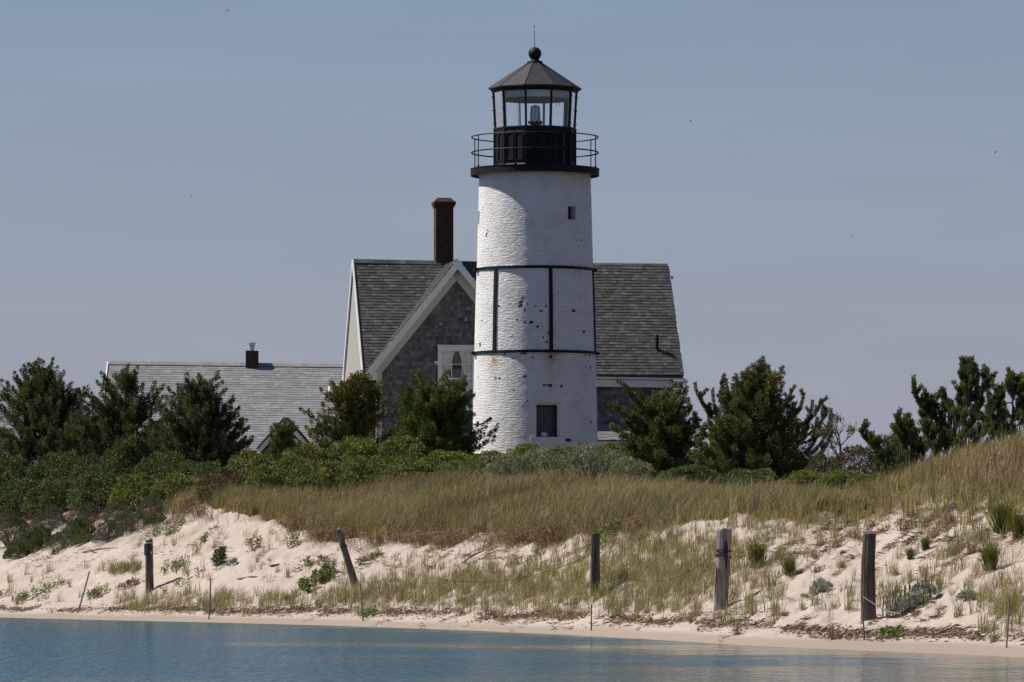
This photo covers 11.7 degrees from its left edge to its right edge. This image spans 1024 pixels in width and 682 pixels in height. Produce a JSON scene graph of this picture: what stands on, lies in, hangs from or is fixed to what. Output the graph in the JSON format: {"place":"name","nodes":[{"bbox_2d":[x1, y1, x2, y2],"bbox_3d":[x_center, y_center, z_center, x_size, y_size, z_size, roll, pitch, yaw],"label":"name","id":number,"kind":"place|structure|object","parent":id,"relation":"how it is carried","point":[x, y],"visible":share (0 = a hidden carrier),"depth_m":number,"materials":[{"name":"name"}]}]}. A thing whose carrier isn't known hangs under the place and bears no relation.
{"place":"outdoors","nodes":[
{"label":"outdoors","id":0,"kind":"place"},
{"bbox_2d":[328,198,684,453],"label":"house","id":1,"kind":"structure","parent":0,"point":[405,318],"depth_m":182.69,"materials":[{"name":"grey wood"}]},
{"bbox_2d":[436,345,474,409],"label":"window","id":2,"kind":"structure","parent":1,"relation":"in","point":[459,359],"depth_m":181.26,"materials":[{"name":"white glass"}]},
{"bbox_2d":[0,456,1023,656],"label":"sand ground","id":3,"kind":"structure","parent":0,"point":[123,546],"depth_m":127.74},
{"bbox_2d":[0,507,30,545],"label":"twiggy shrub","id":4,"kind":"object","parent":3,"relation":"on","point":[16,525],"visible":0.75,"depth_m":173.72,"materials":[{"name":"grey plant"}]},
{"bbox_2d":[2,539,32,559],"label":"dark shrub","id":5,"kind":"object","parent":3,"relation":"on","point":[12,548],"visible":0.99,"depth_m":169.63,"materials":[{"name":"green plant"}]},
{"bbox_2d":[0,476,46,521],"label":"dark shrub","id":6,"kind":"object","parent":3,"relation":"on","point":[22,486],"visible":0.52,"depth_m":177.20,"materials":[{"name":"green plant"}]},
{"bbox_2d":[0,450,46,509],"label":"dark shrub","id":7,"kind":"object","parent":3,"relation":"on","point":[14,471],"visible":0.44,"depth_m":179.31,"materials":[{"name":"green plant"}]},
{"bbox_2d":[24,523,53,550],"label":"dark shrub","id":8,"kind":"object","parent":3,"relation":"on","point":[37,534],"visible":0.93,"depth_m":169.60,"materials":[{"name":"green plant"}]},
{"bbox_2d":[11,578,71,601],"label":"beach plant","id":9,"kind":"object","parent":3,"relation":"on","point":[25,595],"visible":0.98,"depth_m":158.64,"materials":[{"name":"green plant"}]},
{"bbox_2d":[28,504,65,530],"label":"twiggy shrub","id":10,"kind":"object","parent":3,"relation":"on","point":[40,516],"visible":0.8,"depth_m":172.68,"materials":[{"name":"grey plant"}]},
{"bbox_2d":[0,356,101,480],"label":"cedar tree","id":11,"kind":"object","parent":3,"relation":"on","point":[40,423],"visible":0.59,"depth_m":183.52,"materials":[{"name":"green plant"}]},
{"bbox_2d":[22,449,79,484],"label":"dark shrub","id":12,"kind":"object","parent":3,"relation":"on","point":[41,469],"visible":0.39,"depth_m":178.46,"materials":[{"name":"green plant"}]},
{"bbox_2d":[19,476,86,512],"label":"dark shrub","id":13,"kind":"object","parent":3,"relation":"on","point":[55,491],"visible":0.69,"depth_m":175.37,"materials":[{"name":"green plant"}]},
{"bbox_2d":[44,529,77,551],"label":"twiggy shrub","id":14,"kind":"object","parent":3,"relation":"on","point":[58,537],"visible":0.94,"depth_m":167.76,"materials":[{"name":"grey plant"}]},
{"bbox_2d":[54,409,100,468],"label":"cedar tree","id":15,"kind":"object","parent":3,"relation":"on","point":[64,444],"visible":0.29,"depth_m":180.89,"materials":[{"name":"green plant"}]},
{"bbox_2d":[69,533,91,546],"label":"dark shrub","id":16,"kind":"object","parent":3,"relation":"on","point":[85,539],"visible":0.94,"depth_m":166.71,"materials":[{"name":"green plant"}]},
{"bbox_2d":[68,516,95,539],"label":"dark shrub","id":17,"kind":"object","parent":3,"relation":"on","point":[75,529],"visible":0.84,"depth_m":168.16,"materials":[{"name":"green plant"}]},
{"bbox_2d":[64,502,101,527],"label":"twiggy shrub","id":18,"kind":"object","parent":3,"relation":"on","point":[82,508],"visible":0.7,"depth_m":170.74,"materials":[{"name":"grey plant"}]},
{"bbox_2d":[67,454,123,491],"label":"dark shrub","id":19,"kind":"object","parent":3,"relation":"on","point":[90,465],"visible":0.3,"depth_m":176.70,"materials":[{"name":"green plant"}]},
{"bbox_2d":[85,583,109,599],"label":"beach plant","id":20,"kind":"object","parent":3,"relation":"on","point":[96,591],"visible":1,"depth_m":153.88,"materials":[{"name":"green plant"}]},
{"bbox_2d":[2,498,192,558],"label":"dead brushwood","id":21,"kind":"object","parent":3,"relation":"on","point":[103,514],"visible":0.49,"depth_m":168.46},
{"bbox_2d":[66,470,135,511],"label":"dark shrub","id":22,"kind":"object","parent":3,"relation":"on","point":[80,494],"visible":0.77,"depth_m":172.40,"materials":[{"name":"green plant"}]},
{"bbox_2d":[89,519,124,542],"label":"twiggy shrub","id":23,"kind":"object","parent":3,"relation":"on","point":[108,532],"visible":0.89,"depth_m":165.20,"materials":[{"name":"grey plant"}]},
{"bbox_2d":[101,497,135,520],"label":"twiggy shrub","id":24,"kind":"object","parent":3,"relation":"on","point":[114,500],"visible":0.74,"depth_m":167.74,"materials":[{"name":"grey plant"}]},
{"bbox_2d":[72,362,168,468],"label":"cedar tree","id":25,"kind":"object","parent":3,"relation":"on","point":[106,414],"visible":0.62,"depth_m":177.82,"materials":[{"name":"green plant"}]},
{"bbox_2d":[95,431,164,491],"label":"dark shrub","id":26,"kind":"object","parent":3,"relation":"on","point":[121,446],"visible":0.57,"depth_m":174.41,"materials":[{"name":"green plant"}]},
{"bbox_2d":[117,511,149,534],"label":"twiggy shrub","id":27,"kind":"object","parent":3,"relation":"on","point":[139,515],"visible":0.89,"depth_m":163.77,"materials":[{"name":"grey plant"}]},
{"bbox_2d":[106,471,166,510],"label":"bayberry shrub","id":28,"kind":"object","parent":3,"relation":"on","point":[142,482],"visible":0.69,"depth_m":168.51,"materials":[{"name":"green plant"}]},
{"bbox_2d":[144,539,153,593],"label":"wooden post","id":29,"kind":"object","parent":3,"relation":"on","point":[148,554],"visible":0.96,"depth_m":151.31,"materials":[{"name":"brown wood"}]},
{"bbox_2d":[136,494,167,515],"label":"twiggy shrub","id":30,"kind":"object","parent":3,"relation":"on","point":[150,499],"visible":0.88,"depth_m":164.76,"materials":[{"name":"grey plant"}]},
{"bbox_2d":[142,512,166,525],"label":"dark shrub","id":31,"kind":"object","parent":3,"relation":"on","point":[150,519],"visible":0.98,"depth_m":162.69,"materials":[{"name":"green plant"}]},
{"bbox_2d":[137,417,182,478],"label":"cedar tree","id":32,"kind":"object","parent":3,"relation":"on","point":[145,435],"visible":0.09,"depth_m":176.96,"materials":[{"name":"green plant"}]},
{"bbox_2d":[130,448,192,492],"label":"dark shrub","id":33,"kind":"object","parent":3,"relation":"on","point":[148,466],"visible":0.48,"depth_m":172.03,"materials":[{"name":"green plant"}]},
{"bbox_2d":[143,553,194,582],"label":"beach plant","id":34,"kind":"object","parent":3,"relation":"on","point":[176,564],"visible":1,"depth_m":152.52,"materials":[{"name":"green plant"}]},
{"bbox_2d":[148,472,197,506],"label":"bayberry shrub","id":35,"kind":"object","parent":3,"relation":"on","point":[166,487],"visible":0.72,"depth_m":165.50,"materials":[{"name":"green plant"}]},
{"bbox_2d":[169,459,219,481],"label":"dark shrub","id":36,"kind":"object","parent":3,"relation":"on","point":[200,467],"visible":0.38,"depth_m":169.20,"materials":[{"name":"green plant"}]},
{"bbox_2d":[143,370,253,470],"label":"cedar tree","id":37,"kind":"object","parent":3,"relation":"on","point":[196,437],"visible":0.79,"depth_m":174.63,"materials":[{"name":"green plant"}]},
{"bbox_2d":[210,544,227,570],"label":"beach plant","id":38,"kind":"object","parent":3,"relation":"on","point":[219,557],"visible":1,"depth_m":150.15,"materials":[{"name":"green plant"}]},
{"bbox_2d":[190,464,249,504],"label":"russet shrub","id":39,"kind":"object","parent":3,"relation":"on","point":[228,474],"visible":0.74,"depth_m":160.62,"materials":[{"name":"green plant"}]},
{"bbox_2d":[98,342,352,459],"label":"cottage","id":40,"kind":"structure","parent":3,"relation":"on","point":[266,395],"depth_m":188.03,"materials":[{"name":"grey wood"}]},
{"bbox_2d":[217,449,280,481],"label":"bayberry shrub","id":41,"kind":"object","parent":3,"relation":"on","point":[242,458],"visible":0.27,"depth_m":165.64,"materials":[{"name":"green plant"}]},
{"bbox_2d":[240,462,296,491],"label":"bayberry shrub","id":42,"kind":"object","parent":3,"relation":"on","point":[276,474],"visible":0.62,"depth_m":159.87,"materials":[{"name":"green plant"}]},
{"bbox_2d":[264,417,302,462],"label":"cedar tree","id":43,"kind":"object","parent":3,"relation":"on","point":[281,439],"visible":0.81,"depth_m":171.87,"materials":[{"name":"green plant"}]},
{"bbox_2d":[271,442,339,474],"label":"bayberry shrub","id":44,"kind":"object","parent":3,"relation":"on","point":[291,458],"visible":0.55,"depth_m":166.52,"materials":[{"name":"green plant"}]},
{"bbox_2d":[284,561,339,599],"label":"beach plant","id":45,"kind":"object","parent":3,"relation":"on","point":[308,585],"visible":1,"depth_m":140.51,"materials":[{"name":"green plant"}]},
{"bbox_2d":[277,459,350,491],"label":"bayberry shrub","id":46,"kind":"object","parent":3,"relation":"on","point":[299,475],"visible":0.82,"depth_m":159.49,"materials":[{"name":"green plant"}]},
{"bbox_2d":[298,370,394,458],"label":"cedar tree","id":47,"kind":"object","parent":3,"relation":"on","point":[346,398],"visible":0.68,"depth_m":173.61,"materials":[{"name":"green plant"}]},
{"bbox_2d":[335,528,357,587],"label":"wooden post","id":48,"kind":"object","parent":3,"relation":"on","point":[352,576],"visible":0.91,"depth_m":137.82,"materials":[{"name":"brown wood"}]},
{"bbox_2d":[325,435,385,476],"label":"bayberry shrub","id":49,"kind":"object","parent":3,"relation":"on","point":[347,447],"visible":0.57,"depth_m":166.96,"materials":[{"name":"green plant"}]},
{"bbox_2d":[328,455,394,490],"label":"bayberry shrub","id":50,"kind":"object","parent":3,"relation":"on","point":[377,466],"visible":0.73,"depth_m":158.93,"materials":[{"name":"green plant"}]},
{"bbox_2d":[367,434,429,471],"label":"bayberry shrub","id":51,"kind":"object","parent":3,"relation":"on","point":[391,453],"visible":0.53,"depth_m":166.07,"materials":[{"name":"green plant"}]},
{"bbox_2d":[371,457,441,485],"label":"bayberry shrub","id":52,"kind":"object","parent":3,"relation":"on","point":[416,466],"visible":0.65,"depth_m":158.51,"materials":[{"name":"green plant"}]},
{"bbox_2d":[160,494,676,553],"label":"dead grass","id":53,"kind":"structure","parent":3,"relation":"on","point":[446,538],"depth_m":140.76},
{"bbox_2d":[386,368,500,465],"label":"cedar tree","id":54,"kind":"object","parent":3,"relation":"on","point":[431,419],"visible":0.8,"depth_m":170.26,"materials":[{"name":"green plant"}]},
{"bbox_2d":[419,447,478,470],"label":"bayberry shrub","id":55,"kind":"object","parent":3,"relation":"on","point":[441,455],"visible":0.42,"depth_m":165.11,"materials":[{"name":"green plant"}]},
{"bbox_2d":[433,460,483,480],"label":"bayberry shrub","id":56,"kind":"object","parent":3,"relation":"on","point":[451,464],"visible":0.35,"depth_m":158.12,"materials":[{"name":"green plant"}]},
{"bbox_2d":[461,450,515,473],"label":"bayberry shrub","id":57,"kind":"object","parent":3,"relation":"on","point":[483,458],"visible":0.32,"depth_m":164.16,"materials":[{"name":"green plant"}]},
{"bbox_2d":[480,452,539,479],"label":"silver shrub","id":58,"kind":"object","parent":3,"relation":"on","point":[500,462],"visible":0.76,"depth_m":156.66,"materials":[{"name":"green plant"}]},
{"bbox_2d":[0,596,1023,645],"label":"seaweed wrack","id":59,"kind":"object","parent":3,"relation":"on","point":[939,632],"visible":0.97,"depth_m":108.93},
{"bbox_2d":[1,487,1023,641],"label":"dry litter","id":60,"kind":"object","parent":3,"relation":"on","point":[908,540],"visible":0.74,"depth_m":108.26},
{"bbox_2d":[7,468,1023,636],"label":"beach grass","id":61,"kind":"structure","parent":3,"relation":"on","point":[655,569],"depth_m":117.15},
{"bbox_2d":[505,443,554,470],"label":"bayberry shrub","id":62,"kind":"object","parent":3,"relation":"on","point":[520,449],"visible":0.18,"depth_m":167.66,"materials":[{"name":"green plant"}]},
{"bbox_2d":[470,26,599,459],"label":"lighthouse","id":63,"kind":"object","parent":3,"relation":"on","point":[534,353],"visible":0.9,"depth_m":173.59,"materials":[{"name":"paint"}]},
{"bbox_2d":[515,442,577,479],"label":"silver shrub","id":64,"kind":"object","parent":3,"relation":"on","point":[550,459],"visible":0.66,"depth_m":157.25,"materials":[{"name":"green plant"}]},
{"bbox_2d":[545,445,588,468],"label":"bayberry shrub","id":65,"kind":"object","parent":3,"relation":"on","point":[559,449],"visible":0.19,"depth_m":167.67,"materials":[{"name":"green plant"}]},
{"bbox_2d":[557,440,623,479],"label":"silver shrub","id":66,"kind":"object","parent":3,"relation":"on","point":[594,458],"visible":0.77,"depth_m":156.78,"materials":[{"name":"green plant"}]},
{"bbox_2d":[162,425,1023,542],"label":"dune grass","id":67,"kind":"structure","parent":3,"relation":"on","point":[543,498],"depth_m":140.20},
{"bbox_2d":[589,533,600,594],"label":"wooden post","id":68,"kind":"object","parent":3,"relation":"on","point":[595,559],"visible":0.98,"depth_m":117.24,"materials":[{"name":"grey wood"}]},
{"bbox_2d":[575,517,620,563],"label":"beach plant","id":69,"kind":"object","parent":3,"relation":"on","point":[614,528],"visible":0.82,"depth_m":125.01,"materials":[{"name":"green plant"}]},
{"bbox_2d":[588,442,628,473],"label":"bayberry shrub","id":70,"kind":"object","parent":3,"relation":"on","point":[612,445],"visible":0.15,"depth_m":162.76,"materials":[{"name":"green plant"}]},
{"bbox_2d":[603,452,654,482],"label":"silver shrub","id":71,"kind":"object","parent":3,"relation":"on","point":[635,465],"visible":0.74,"depth_m":153.77,"materials":[{"name":"green plant"}]},
{"bbox_2d":[606,377,712,479],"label":"cedar tree","id":72,"kind":"object","parent":3,"relation":"on","point":[661,433],"visible":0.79,"depth_m":159.82,"materials":[{"name":"green plant"}]},
{"bbox_2d":[652,463,725,486],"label":"dark shrub","id":73,"kind":"object","parent":3,"relation":"on","point":[691,470],"visible":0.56,"depth_m":154.29,"materials":[{"name":"green plant"}]},
{"bbox_2d":[714,527,731,610],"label":"wooden post","id":74,"kind":"object","parent":3,"relation":"on","point":[723,546],"visible":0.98,"depth_m":105.19,"materials":[{"name":"grey wood"}]},
{"bbox_2d":[712,468,782,487],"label":"dark shrub","id":75,"kind":"object","parent":3,"relation":"on","point":[740,474],"visible":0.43,"depth_m":152.52,"materials":[{"name":"green plant"}]},
{"bbox_2d":[687,355,825,482],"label":"cedar tree","id":76,"kind":"object","parent":3,"relation":"on","point":[758,424],"visible":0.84,"depth_m":156.61,"materials":[{"name":"green plant"}]},
{"bbox_2d":[734,534,778,567],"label":"broom bush","id":77,"kind":"object","parent":3,"relation":"on","point":[757,552],"visible":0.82,"depth_m":108.29,"materials":[{"name":"green plant"}]},
{"bbox_2d":[692,369,835,461],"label":"pine tree","id":78,"kind":"object","parent":3,"relation":"on","point":[709,410],"visible":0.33,"depth_m":160.55,"materials":[{"name":"green plant"}]},
{"bbox_2d":[775,552,806,574],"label":"grass tuft","id":79,"kind":"object","parent":3,"relation":"on","point":[788,566],"visible":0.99,"depth_m":105.99,"materials":[{"name":"green plant"}]},
{"bbox_2d":[780,469,822,487],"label":"bayberry shrub","id":80,"kind":"object","parent":3,"relation":"on","point":[800,475],"visible":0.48,"depth_m":147.47,"materials":[{"name":"green plant"}]},
{"bbox_2d":[801,577,832,597],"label":"silver beach plant","id":81,"kind":"object","parent":3,"relation":"on","point":[816,585],"visible":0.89,"depth_m":101.18,"materials":[{"name":"green plant"}]},
{"bbox_2d":[804,450,843,482],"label":"russet shrub","id":82,"kind":"object","parent":3,"relation":"on","point":[813,464],"visible":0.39,"depth_m":149.82,"materials":[{"name":"brown plant"}]},
{"bbox_2d":[803,402,857,464],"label":"bare tree","id":83,"kind":"object","parent":3,"relation":"on","point":[832,426],"visible":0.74,"depth_m":149.96,"materials":[{"name":"grey plant"}]},
{"bbox_2d":[813,467,861,490],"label":"bayberry shrub","id":84,"kind":"object","parent":3,"relation":"on","point":[840,476],"visible":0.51,"depth_m":140.49,"materials":[{"name":"green plant"}]},
{"bbox_2d":[828,444,882,477],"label":"russet shrub","id":85,"kind":"object","parent":3,"relation":"on","point":[840,458],"visible":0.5,"depth_m":145.82,"materials":[{"name":"brown plant"}]},
{"bbox_2d":[845,471,887,489],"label":"bayberry shrub","id":86,"kind":"object","parent":3,"relation":"on","point":[857,478],"visible":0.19,"depth_m":136.83,"materials":[{"name":"green plant"}]},
{"bbox_2d":[861,530,875,620],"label":"wooden post","id":87,"kind":"object","parent":3,"relation":"on","point":[868,569],"visible":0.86,"depth_m":95.46,"materials":[{"name":"grey wood"}]},
{"bbox_2d":[856,418,917,476],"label":"pine tree","id":88,"kind":"object","parent":3,"relation":"on","point":[888,455],"visible":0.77,"depth_m":138.98,"materials":[{"name":"green plant"}]},
{"bbox_2d":[869,624,906,639],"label":"beach plant","id":89,"kind":"object","parent":3,"relation":"on","point":[891,631],"visible":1,"depth_m":90.99,"materials":[{"name":"green plant"}]},
{"bbox_2d":[868,432,911,473],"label":"russet shrub","id":90,"kind":"object","parent":3,"relation":"on","point":[887,439],"visible":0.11,"depth_m":141.90,"materials":[{"name":"brown plant"}]},
{"bbox_2d":[882,570,937,618],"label":"silver beach plant","id":91,"kind":"object","parent":3,"relation":"on","point":[913,597],"visible":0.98,"depth_m":95.06,"materials":[{"name":"green plant"}]},
{"bbox_2d":[889,406,933,475],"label":"pine tree","id":92,"kind":"object","parent":3,"relation":"on","point":[905,429],"visible":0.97,"depth_m":131.71,"materials":[{"name":"green plant"}]},
{"bbox_2d":[899,478,924,515],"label":"grass tuft","id":93,"kind":"object","parent":3,"relation":"on","point":[907,508],"visible":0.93,"depth_m":107.49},
{"bbox_2d":[909,500,932,527],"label":"grass tuft","id":94,"kind":"object","parent":3,"relation":"on","point":[923,517],"visible":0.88,"depth_m":105.78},
{"bbox_2d":[910,374,960,458],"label":"pine tree","id":95,"kind":"object","parent":3,"relation":"on","point":[929,407],"visible":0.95,"depth_m":125.83,"materials":[{"name":"green plant"}]},
{"bbox_2d":[925,469,946,502],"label":"grass tuft","id":96,"kind":"object","parent":3,"relation":"on","point":[932,490],"visible":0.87,"depth_m":107.39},
{"bbox_2d":[949,473,976,510],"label":"grass tuft","id":97,"kind":"object","parent":3,"relation":"on","point":[963,495],"visible":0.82,"depth_m":105.48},
{"bbox_2d":[952,494,976,525],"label":"grass tuft","id":98,"kind":"object","parent":3,"relation":"on","point":[970,510],"visible":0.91,"depth_m":103.44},
{"bbox_2d":[948,355,998,448],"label":"pine tree","id":99,"kind":"object","parent":3,"relation":"on","point":[969,372],"visible":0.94,"depth_m":124.99,"materials":[{"name":"green plant"}]},
{"bbox_2d":[976,478,999,513],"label":"grass tuft","id":100,"kind":"object","parent":3,"relation":"on","point":[989,496],"visible":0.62,"depth_m":103.44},
{"bbox_2d":[970,536,1010,570],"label":"broom bush","id":101,"kind":"object","parent":3,"relation":"on","point":[990,551],"visible":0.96,"depth_m":96.55,"materials":[{"name":"green plant"}]},
{"bbox_2d":[965,492,1023,532],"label":"broom bush","id":102,"kind":"object","parent":3,"relation":"on","point":[1000,509],"visible":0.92,"depth_m":100.61,"materials":[{"name":"green plant"}]},
{"bbox_2d":[981,367,1023,441],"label":"pine tree","id":103,"kind":"object","parent":3,"relation":"on","point":[993,425],"visible":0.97,"depth_m":121.90,"materials":[{"name":"green plant"}]},
{"bbox_2d":[986,506,1023,537],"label":"broom bush","id":104,"kind":"object","parent":3,"relation":"on","point":[1017,519],"visible":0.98,"depth_m":99.04,"materials":[{"name":"green plant"}]},
{"bbox_2d":[0,617,1023,681],"bbox_3d":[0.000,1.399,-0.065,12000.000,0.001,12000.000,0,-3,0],"label":"sea water","id":105,"kind":"structure","parent":0,"point":[53,650],"depth_m":81.13,"materials":[{"name":"teal liquid"}]},
{"bbox_2d":[0,0,1023,472],"label":"sky","id":106,"kind":"structure","parent":0,"point":[307,139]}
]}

